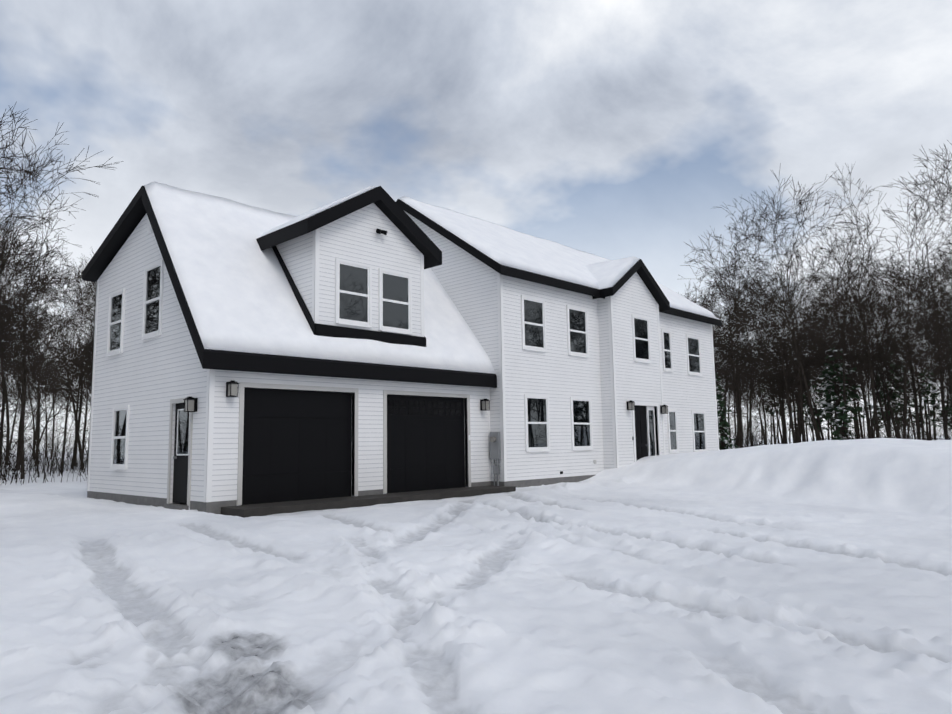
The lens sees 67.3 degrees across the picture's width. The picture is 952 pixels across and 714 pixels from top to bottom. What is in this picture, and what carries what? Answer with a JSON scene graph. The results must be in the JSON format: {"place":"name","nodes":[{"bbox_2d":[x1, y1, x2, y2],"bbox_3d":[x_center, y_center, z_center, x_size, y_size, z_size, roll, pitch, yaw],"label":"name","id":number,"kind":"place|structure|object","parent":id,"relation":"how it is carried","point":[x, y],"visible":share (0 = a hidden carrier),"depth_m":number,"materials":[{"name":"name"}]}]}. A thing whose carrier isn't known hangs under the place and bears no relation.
{"place":"outdoors","nodes":[
{"label":"outdoors","id":0,"kind":"place"},
{"bbox_2d":[0,435,951,713],"bbox_3d":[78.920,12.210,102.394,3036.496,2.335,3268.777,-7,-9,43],"label":"ground snow","id":1,"kind":"structure","parent":0,"point":[808,577],"depth_m":6.94,"materials":[{"name":"snow"}]},
{"bbox_2d":[0,237,40,426],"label":"tree sapling","id":2,"kind":"object","parent":1,"relation":"on","point":[17,339],"visible":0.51,"depth_m":38.01,"materials":[{"name":"black plant"}]},
{"bbox_2d":[0,225,44,378],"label":"bare tree","id":3,"kind":"object","parent":1,"relation":"on","point":[20,314],"visible":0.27,"depth_m":49.63,"materials":[{"name":"black plant"}]},
{"bbox_2d":[0,286,50,405],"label":"bare tree","id":4,"kind":"object","parent":1,"relation":"on","point":[12,361],"visible":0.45,"depth_m":47.34,"materials":[{"name":"black plant"}]},
{"bbox_2d":[0,121,51,350],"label":"bare tree","id":5,"kind":"object","parent":1,"relation":"on","point":[1,308],"visible":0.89,"depth_m":30.88,"materials":[{"name":"black plant"}]},
{"bbox_2d":[0,118,52,441],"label":"bare tree","id":6,"kind":"object","parent":1,"relation":"on","point":[27,155],"visible":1,"depth_m":28.60,"materials":[{"name":"black plant"}]},
{"bbox_2d":[0,207,53,332],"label":"bare tree","id":7,"kind":"object","parent":1,"relation":"on","point":[23,286],"visible":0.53,"depth_m":44.94,"materials":[{"name":"black plant"}]},
{"bbox_2d":[0,246,60,462],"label":"bare tree","id":8,"kind":"object","parent":1,"relation":"on","point":[7,423],"visible":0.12,"depth_m":62.56,"materials":[{"name":"black plant"}]},
{"bbox_2d":[0,306,68,442],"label":"bare tree","id":9,"kind":"object","parent":1,"relation":"on","point":[40,391],"visible":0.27,"depth_m":70.70,"materials":[{"name":"black plant"}]},
{"bbox_2d":[0,233,70,436],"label":"bare tree","id":10,"kind":"object","parent":1,"relation":"on","point":[30,307],"visible":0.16,"depth_m":60.66,"materials":[{"name":"black plant"}]},
{"bbox_2d":[0,216,71,467],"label":"bare tree","id":11,"kind":"object","parent":1,"relation":"on","point":[2,412],"visible":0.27,"depth_m":51.33,"materials":[{"name":"black plant"}]},
{"bbox_2d":[0,204,74,410],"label":"bare tree","id":12,"kind":"object","parent":1,"relation":"on","point":[15,344],"visible":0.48,"depth_m":43.74,"materials":[{"name":"black plant"}]},
{"bbox_2d":[1,316,79,439],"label":"bare tree","id":13,"kind":"object","parent":1,"relation":"on","point":[36,387],"visible":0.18,"depth_m":75.20,"materials":[{"name":"black plant"}]},
{"bbox_2d":[0,308,82,452],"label":"bare tree","id":14,"kind":"object","parent":1,"relation":"on","point":[13,425],"visible":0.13,"depth_m":76.11,"materials":[{"name":"black plant"}]},
{"bbox_2d":[0,427,83,474],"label":"bush","id":15,"kind":"object","parent":1,"relation":"on","point":[36,460],"visible":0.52,"depth_m":37.12,"materials":[{"name":"black plant"}]},
{"bbox_2d":[0,101,84,358],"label":"bare tree","id":16,"kind":"object","parent":1,"relation":"on","point":[25,249],"visible":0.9,"depth_m":32.40,"materials":[{"name":"black plant"}]},
{"bbox_2d":[0,405,86,484],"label":"bush","id":17,"kind":"object","parent":1,"relation":"on","point":[43,460],"visible":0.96,"depth_m":27.05,"materials":[{"name":"black plant"}]},
{"bbox_2d":[0,385,88,482],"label":"bush","id":18,"kind":"object","parent":1,"relation":"on","point":[1,460],"visible":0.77,"depth_m":29.78,"materials":[{"name":"black plant"}]},
{"bbox_2d":[0,390,90,478],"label":"bush","id":19,"kind":"object","parent":1,"relation":"on","point":[37,470],"visible":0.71,"depth_m":32.93,"materials":[{"name":"black plant"}]},
{"bbox_2d":[0,259,94,478],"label":"tree sapling","id":20,"kind":"object","parent":1,"relation":"on","point":[22,386],"visible":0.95,"depth_m":31.69,"materials":[{"name":"brown plant"}]},
{"bbox_2d":[0,242,94,468],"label":"bare tree","id":21,"kind":"object","parent":1,"relation":"on","point":[73,401],"visible":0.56,"depth_m":45.24,"materials":[{"name":"black plant"}]},
{"bbox_2d":[1,259,94,464],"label":"bare tree","id":22,"kind":"object","parent":1,"relation":"on","point":[37,420],"visible":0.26,"depth_m":62.47,"materials":[{"name":"black plant"}]},
{"bbox_2d":[10,344,86,453],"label":"bare tree","id":23,"kind":"object","parent":1,"relation":"on","point":[55,388],"visible":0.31,"depth_m":72.73,"materials":[{"name":"black plant"}]},
{"bbox_2d":[0,154,98,470],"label":"bare tree","id":24,"kind":"object","parent":1,"relation":"on","point":[46,243],"visible":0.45,"depth_m":45.97,"materials":[{"name":"black plant"}]},
{"bbox_2d":[9,307,91,455],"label":"bare tree","id":25,"kind":"object","parent":1,"relation":"on","point":[53,374],"visible":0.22,"depth_m":78.30,"materials":[{"name":"black plant"}]},
{"bbox_2d":[6,248,96,468],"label":"bare tree","id":26,"kind":"object","parent":1,"relation":"on","point":[78,419],"visible":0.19,"depth_m":47.06,"materials":[{"name":"black plant"}]},
{"bbox_2d":[20,401,87,470],"bbox_3d":[-25.130,4.846,42.651,5.519,4.510,7.230,-7,-7,31],"label":"bush","id":27,"kind":"object","parent":1,"relation":"on","point":[56,445],"visible":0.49,"depth_m":43.02,"materials":[{"name":"black plant"}]},
{"bbox_2d":[15,276,96,472],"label":"bare tree","id":28,"kind":"object","parent":1,"relation":"on","point":[75,374],"visible":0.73,"depth_m":37.24,"materials":[{"name":"black plant"}]},
{"bbox_2d":[24,428,87,470],"bbox_3d":[-23.719,5.244,42.562,5.824,3.559,4.906,1,-9,-6],"label":"bush","id":29,"kind":"object","parent":1,"relation":"on","point":[66,449],"visible":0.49,"depth_m":42.02,"materials":[{"name":"black plant"}]},
{"bbox_2d":[20,274,96,464],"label":"bare tree","id":30,"kind":"object","parent":1,"relation":"on","point":[85,421],"visible":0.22,"depth_m":44.39,"materials":[{"name":"black plant"}]},
{"bbox_2d":[0,129,123,437],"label":"bare tree","id":31,"kind":"object","parent":1,"relation":"on","point":[5,260],"visible":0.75,"depth_m":34.90,"materials":[{"name":"black plant"}]},
{"bbox_2d":[29,260,95,401],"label":"bare tree","id":32,"kind":"object","parent":1,"relation":"on","point":[71,316],"visible":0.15,"depth_m":42.39,"materials":[{"name":"black plant"}]},
{"bbox_2d":[35,395,89,475],"bbox_3d":[-19.105,3.911,37.345,6.673,4.943,8.360,2,-8,-24],"label":"bush","id":33,"kind":"object","parent":1,"relation":"on","point":[70,438],"visible":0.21,"depth_m":36.99,"materials":[{"name":"black plant"}]},
{"bbox_2d":[34,277,95,474],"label":"bare tree","id":34,"kind":"object","parent":1,"relation":"on","point":[70,382],"visible":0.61,"depth_m":34.44,"materials":[{"name":"black plant"}]},
{"bbox_2d":[42,267,95,464],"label":"bare tree","id":35,"kind":"object","parent":1,"relation":"on","point":[73,355],"visible":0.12,"depth_m":52.74,"materials":[{"name":"black plant"}]},
{"bbox_2d":[87,475,594,513],"bbox_3d":[-0.275,4.512,24.252,8.802,1.000,21.762,-7,-9,43],"label":"house foundation","id":36,"kind":"object","parent":1,"relation":"on","point":[212,507],"visible":0.11,"depth_m":17.19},
{"bbox_2d":[221,485,515,517],"bbox_3d":[-2.064,3.567,16.927,1.070,0.585,8.000,-7,-9,43],"label":"garage apron","id":37,"kind":"object","parent":1,"relation":"on","point":[260,509],"depth_m":15.82,"materials":[{"name":"concrete"}]},
{"bbox_2d":[89,203,717,509],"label":"house walls","id":38,"kind":"structure","parent":1,"relation":"on","point":[148,380],"depth_m":18.95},
{"bbox_2d":[183,396,197,411],"bbox_3d":[-5.874,0.975,14.716,0.187,0.319,0.231,-7,-9,43],"label":"door lantern","id":39,"kind":"object","parent":38,"relation":"attached to","point":[190,404],"depth_m":14.67,"materials":[{"name":"black"}]},
{"bbox_2d":[226,380,238,396],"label":"wall lantern","id":40,"kind":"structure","parent":38,"relation":"attached to","point":[231,388],"depth_m":14.60,"materials":[{"name":"black"}]},
{"bbox_2d":[82,186,721,387],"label":"roof trim","id":41,"kind":"structure","parent":38,"relation":"attached to","point":[138,208],"depth_m":17.75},
{"bbox_2d":[87,217,718,509],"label":"house trim","id":42,"kind":"structure","parent":38,"relation":"attached to","point":[295,442],"depth_m":17.82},
{"bbox_2d":[144,181,719,373],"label":"roof snow","id":43,"kind":"structure","parent":38,"relation":"on","point":[237,290],"depth_m":17.41,"materials":[{"name":"snow"}]},
{"bbox_2d":[490,432,500,485],"bbox_3d":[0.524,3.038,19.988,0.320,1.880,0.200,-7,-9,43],"label":"electric meter","id":44,"kind":"object","parent":38,"relation":"attached to","point":[495,446],"visible":0.81,"depth_m":20.00,"materials":[{"name":"silver metal"}]},
{"bbox_2d":[685,289,757,409],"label":"bare tree","id":45,"kind":"object","parent":1,"relation":"on","point":[737,294],"visible":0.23,"depth_m":51.77,"materials":[{"name":"black plant"}]},
{"bbox_2d":[717,395,737,449],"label":"fir tree","id":46,"kind":"object","parent":1,"relation":"on","point":[725,439],"visible":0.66,"depth_m":50.45,"materials":[{"name":"green plant"}]},
{"bbox_2d":[679,233,776,447],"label":"bare tree","id":47,"kind":"object","parent":1,"relation":"on","point":[729,336],"visible":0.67,"depth_m":51.51,"materials":[{"name":"black plant"}]},
{"bbox_2d":[689,282,787,425],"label":"bare tree","id":48,"kind":"object","parent":1,"relation":"on","point":[733,344],"visible":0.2,"depth_m":69.57,"materials":[{"name":"black plant"}]},
{"bbox_2d":[696,289,784,418],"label":"bare tree","id":49,"kind":"object","parent":1,"relation":"on","point":[742,348],"visible":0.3,"depth_m":63.53,"materials":[{"name":"black plant"}]},
{"bbox_2d":[697,251,784,447],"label":"bare tree","id":50,"kind":"object","parent":1,"relation":"on","point":[745,353],"visible":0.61,"depth_m":53.90,"materials":[{"name":"black plant"}]},
{"bbox_2d":[711,297,775,441],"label":"bare tree","id":51,"kind":"object","parent":1,"relation":"on","point":[730,393],"visible":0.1,"depth_m":83.05,"materials":[{"name":"black plant"}]},
{"bbox_2d":[696,257,809,446],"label":"bare tree","id":52,"kind":"object","parent":1,"relation":"on","point":[750,406],"visible":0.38,"depth_m":62.74,"materials":[{"name":"black plant"}]},
{"bbox_2d":[727,307,786,443],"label":"bare tree","id":53,"kind":"object","parent":1,"relation":"on","point":[773,397],"visible":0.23,"depth_m":83.48,"materials":[{"name":"black plant"}]},
{"bbox_2d":[704,190,814,447],"bbox_3d":[21.407,-2.943,56.194,11.082,21.121,11.525,-5,-10,18],"label":"bare tree","id":54,"kind":"object","parent":1,"relation":"on","point":[745,309],"visible":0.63,"depth_m":56.41,"materials":[{"name":"black plant"}]},
{"bbox_2d":[741,373,792,444],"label":"tree sapling","id":55,"kind":"object","parent":1,"relation":"on","point":[763,400],"visible":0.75,"depth_m":70.18,"materials":[{"name":"black plant"}]},
{"bbox_2d":[723,394,817,446],"bbox_3d":[20.181,4.301,49.200,7.738,5.136,6.288,0,-9,15],"label":"bush","id":56,"kind":"object","parent":1,"relation":"on","point":[774,428],"visible":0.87,"depth_m":49.18,"materials":[{"name":"black plant"}]},
{"bbox_2d":[696,163,860,440],"bbox_3d":[19.674,-2.559,46.012,10.057,18.083,11.853,-3,-7,16],"label":"bare tree","id":57,"kind":"object","parent":1,"relation":"on","point":[793,342],"visible":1,"depth_m":46.30,"materials":[{"name":"brown plant"}]},
{"bbox_2d":[727,279,830,443],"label":"bare tree","id":58,"kind":"object","parent":1,"relation":"on","point":[783,428],"visible":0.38,"depth_m":66.91,"materials":[{"name":"brown plant"}]},
{"bbox_2d":[757,341,809,443],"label":"bare tree","id":59,"kind":"object","parent":1,"relation":"on","point":[783,394],"visible":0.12,"depth_m":75.78,"materials":[{"name":"brown plant"}]},
{"bbox_2d":[725,259,855,442],"bbox_3d":[28.102,-0.097,63.404,9.028,17.013,10.071,4,-9,-37],"label":"bare tree","id":60,"kind":"object","parent":1,"relation":"on","point":[794,408],"visible":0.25,"depth_m":64.25,"materials":[{"name":"brown plant"}]},
{"bbox_2d":[743,287,842,440],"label":"bare tree","id":61,"kind":"object","parent":1,"relation":"on","point":[788,357],"visible":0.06,"depth_m":79.74,"materials":[{"name":"brown plant"}]},
{"bbox_2d":[741,270,845,437],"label":"bare tree","id":62,"kind":"object","parent":1,"relation":"on","point":[780,353],"visible":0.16,"depth_m":72.74,"materials":[{"name":"brown plant"}]},
{"bbox_2d":[753,313,839,440],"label":"bare tree","id":63,"kind":"object","parent":1,"relation":"on","point":[805,366],"visible":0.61,"depth_m":57.48,"materials":[{"name":"brown plant"}]},
{"bbox_2d":[738,173,859,441],"bbox_3d":[24.437,-3.309,56.374,9.980,22.023,10.875,0,-9,0],"label":"bare tree","id":64,"kind":"object","parent":1,"relation":"on","point":[800,399],"visible":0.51,"depth_m":55.01,"materials":[{"name":"brown plant"}]},
{"bbox_2d":[754,286,844,439],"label":"bare tree","id":65,"kind":"object","parent":1,"relation":"on","point":[819,424],"visible":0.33,"depth_m":61.26,"materials":[{"name":"brown plant"}]},
{"bbox_2d":[740,244,860,442],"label":"bare tree","id":66,"kind":"object","parent":1,"relation":"on","point":[788,401],"visible":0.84,"depth_m":49.03,"materials":[{"name":"brown plant"}]},
{"bbox_2d":[732,230,883,442],"bbox_3d":[25.254,-1.690,58.105,10.957,19.105,10.573,1,-7,-17],"label":"bare tree","id":67,"kind":"object","parent":1,"relation":"on","point":[798,400],"visible":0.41,"depth_m":57.48,"materials":[{"name":"brown plant"}]},
{"bbox_2d":[803,377,836,436],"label":"pine tree","id":68,"kind":"object","parent":1,"relation":"on","point":[820,406],"visible":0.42,"depth_m":72.92,"materials":[{"name":"green plant"}]},
{"bbox_2d":[747,385,896,443],"bbox_3d":[20.981,3.754,43.211,6.118,4.685,8.379,2,-6,-34],"label":"bush","id":69,"kind":"object","parent":1,"relation":"on","point":[812,438],"visible":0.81,"depth_m":43.20,"materials":[{"name":"plant"}]},
{"bbox_2d":[776,272,869,425],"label":"bare tree","id":70,"kind":"object","parent":1,"relation":"on","point":[834,325],"visible":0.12,"depth_m":64.45,"materials":[{"name":"brown plant"}]},
{"bbox_2d":[785,242,897,438],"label":"bare tree","id":71,"kind":"object","parent":1,"relation":"on","point":[833,341],"visible":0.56,"depth_m":54.88,"materials":[{"name":"brown plant"}]},
{"bbox_2d":[814,346,870,433],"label":"pine tree","id":72,"kind":"object","parent":1,"relation":"on","point":[854,409],"visible":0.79,"depth_m":55.12,"materials":[{"name":"green plant"}]},
{"bbox_2d":[831,402,857,439],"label":"fir tree","id":73,"kind":"object","parent":1,"relation":"on","point":[843,417],"visible":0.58,"depth_m":43.16,"materials":[{"name":"green plant"}]},
{"bbox_2d":[758,161,931,437],"bbox_3d":[24.290,-3.485,47.360,9.108,20.120,8.158,-4,-8,5],"label":"bare tree","id":74,"kind":"object","parent":1,"relation":"on","point":[867,346],"visible":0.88,"depth_m":46.79,"materials":[{"name":"brown plant"}]},
{"bbox_2d":[796,275,897,425],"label":"bare tree","id":75,"kind":"object","parent":1,"relation":"on","point":[844,353],"visible":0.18,"depth_m":61.14,"materials":[{"name":"brown plant"}]},
{"bbox_2d":[777,244,919,438],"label":"bare tree","id":76,"kind":"object","parent":1,"relation":"on","point":[860,423],"visible":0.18,"depth_m":67.06,"materials":[{"name":"brown plant"}]},
{"bbox_2d":[791,220,907,438],"bbox_3d":[29.891,-1.682,56.710,8.900,18.490,9.791,-5,-8,31],"label":"bare tree","id":77,"kind":"object","parent":1,"relation":"on","point":[851,312],"visible":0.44,"depth_m":57.06,"materials":[{"name":"brown plant"}]},
{"bbox_2d":[817,287,885,438],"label":"bare tree","id":78,"kind":"object","parent":1,"relation":"on","point":[855,403],"visible":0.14,"depth_m":64.68,"materials":[{"name":"brown plant"}]},
{"bbox_2d":[797,254,912,437],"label":"bare tree","id":79,"kind":"object","parent":1,"relation":"on","point":[878,395],"visible":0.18,"depth_m":63.99,"materials":[{"name":"brown plant"}]},
{"bbox_2d":[810,408,902,439],"bbox_3d":[22.480,4.067,41.360,5.280,3.387,4.888,6,-12,-34],"label":"bush","id":80,"kind":"object","parent":1,"relation":"on","point":[861,429],"visible":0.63,"depth_m":41.56,"materials":[{"name":"brown plant"}]},
{"bbox_2d":[783,221,933,439],"bbox_3d":[24.624,-1.184,47.211,8.880,15.370,6.659,-2,-7,6],"label":"bare tree","id":81,"kind":"object","parent":1,"relation":"on","point":[841,347],"visible":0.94,"depth_m":46.53,"materials":[{"name":"brown plant"}]},
{"bbox_2d":[809,286,907,437],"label":"bare tree","id":82,"kind":"object","parent":1,"relation":"on","point":[867,374],"visible":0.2,"depth_m":62.37,"materials":[{"name":"brown plant"}]},
{"bbox_2d":[838,282,909,437],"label":"bare tree","id":83,"kind":"object","parent":1,"relation":"on","point":[884,400],"visible":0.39,"depth_m":59.71,"materials":[{"name":"brown plant"}]},
{"bbox_2d":[811,212,951,439],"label":"bare tree","id":84,"kind":"object","parent":1,"relation":"on","point":[912,381],"visible":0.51,"depth_m":54.85,"materials":[{"name":"brown plant"}]},
{"bbox_2d":[822,370,951,439],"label":"bush","id":85,"kind":"object","parent":1,"relation":"on","point":[917,426],"visible":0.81,"depth_m":39.77,"materials":[{"name":"brown plant"}]},
{"bbox_2d":[863,351,913,434],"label":"pine tree","id":86,"kind":"object","parent":1,"relation":"on","point":[893,397],"visible":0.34,"depth_m":67.56,"materials":[{"name":"green plant"}]},
{"bbox_2d":[837,168,951,438],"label":"bare tree","id":87,"kind":"object","parent":1,"relation":"on","point":[908,328],"visible":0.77,"depth_m":48.64,"materials":[{"name":"brown plant"}]},
{"bbox_2d":[847,388,951,439],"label":"bush","id":88,"kind":"object","parent":1,"relation":"on","point":[903,420],"visible":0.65,"depth_m":41.13,"materials":[{"name":"brown plant"}]},
{"bbox_2d":[849,285,950,438],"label":"bare tree","id":89,"kind":"object","parent":1,"relation":"on","point":[889,399],"visible":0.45,"depth_m":57.65,"materials":[{"name":"plant"}]},
{"bbox_2d":[850,275,951,439],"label":"bare tree","id":90,"kind":"object","parent":1,"relation":"on","point":[918,390],"visible":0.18,"depth_m":66.31,"materials":[{"name":"brown plant"}]},
{"bbox_2d":[864,250,951,397],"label":"bare tree","id":91,"kind":"object","parent":1,"relation":"on","point":[934,325],"visible":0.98,"depth_m":40.43,"materials":[{"name":"brown plant"}]},
{"bbox_2d":[865,155,951,439],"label":"bare tree","id":92,"kind":"object","parent":1,"relation":"on","point":[941,383],"visible":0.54,"depth_m":50.22,"materials":[{"name":"brown plant"}]},
{"bbox_2d":[867,248,951,420],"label":"bare tree","id":93,"kind":"object","parent":1,"relation":"on","point":[923,311],"visible":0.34,"depth_m":52.51,"materials":[{"name":"brown plant"}]},
{"bbox_2d":[870,238,951,385],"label":"bare tree","id":94,"kind":"object","parent":1,"relation":"on","point":[921,317],"visible":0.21,"depth_m":61.52,"materials":[{"name":"brown plant"}]},
{"bbox_2d":[874,266,951,429],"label":"bare tree","id":95,"kind":"object","parent":1,"relation":"on","point":[920,333],"visible":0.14,"depth_m":70.59,"materials":[{"name":"brown plant"}]},
{"bbox_2d":[877,143,951,355],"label":"bare tree","id":96,"kind":"object","parent":1,"relation":"on","point":[916,195],"visible":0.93,"depth_m":39.68,"materials":[{"name":"brown plant"}]},
{"bbox_2d":[880,406,951,439],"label":"bush","id":97,"kind":"object","parent":1,"relation":"on","point":[908,437],"visible":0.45,"depth_m":41.08,"materials":[{"name":"brown plant"}]},
{"bbox_2d":[885,266,950,436],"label":"bare tree","id":98,"kind":"object","parent":1,"relation":"on","point":[919,352],"visible":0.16,"depth_m":72.39,"materials":[{"name":"brown plant"}]},
{"bbox_2d":[885,299,951,426],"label":"bare tree","id":99,"kind":"object","parent":1,"relation":"on","point":[947,379],"visible":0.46,"depth_m":52.78,"materials":[{"name":"brown plant"}]},
{"bbox_2d":[892,252,951,425],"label":"bare tree","id":100,"kind":"object","parent":1,"relation":"on","point":[950,391],"visible":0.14,"depth_m":69.48,"materials":[{"name":"brown plant"}]},
{"bbox_2d":[893,232,951,387],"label":"bare tree","id":101,"kind":"object","parent":1,"relation":"on","point":[938,313],"visible":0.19,"depth_m":55.49,"materials":[{"name":"brown plant"}]},
{"bbox_2d":[895,233,951,378],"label":"bare tree","id":102,"kind":"object","parent":1,"relation":"on","point":[939,282],"visible":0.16,"depth_m":73.60,"materials":[{"name":"brown plant"}]},
{"bbox_2d":[904,254,951,382],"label":"bare tree","id":103,"kind":"object","parent":1,"relation":"on","point":[936,336],"visible":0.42,"depth_m":51.78,"materials":[{"name":"brown plant"}]},
{"bbox_2d":[910,368,949,440],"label":"pine tree","id":104,"kind":"object","parent":1,"relation":"on","point":[927,402],"visible":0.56,"depth_m":66.44,"materials":[{"name":"green plant"}]},
{"bbox_2d":[912,143,951,350],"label":"bare tree","id":105,"kind":"object","parent":1,"relation":"on","point":[942,317],"visible":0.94,"depth_m":39.30,"materials":[{"name":"brown plant"}]},
{"bbox_2d":[0,0,951,451],"label":"sky","id":106,"kind":"structure","parent":0,"point":[608,129],"materials":[{"name":"grey"}]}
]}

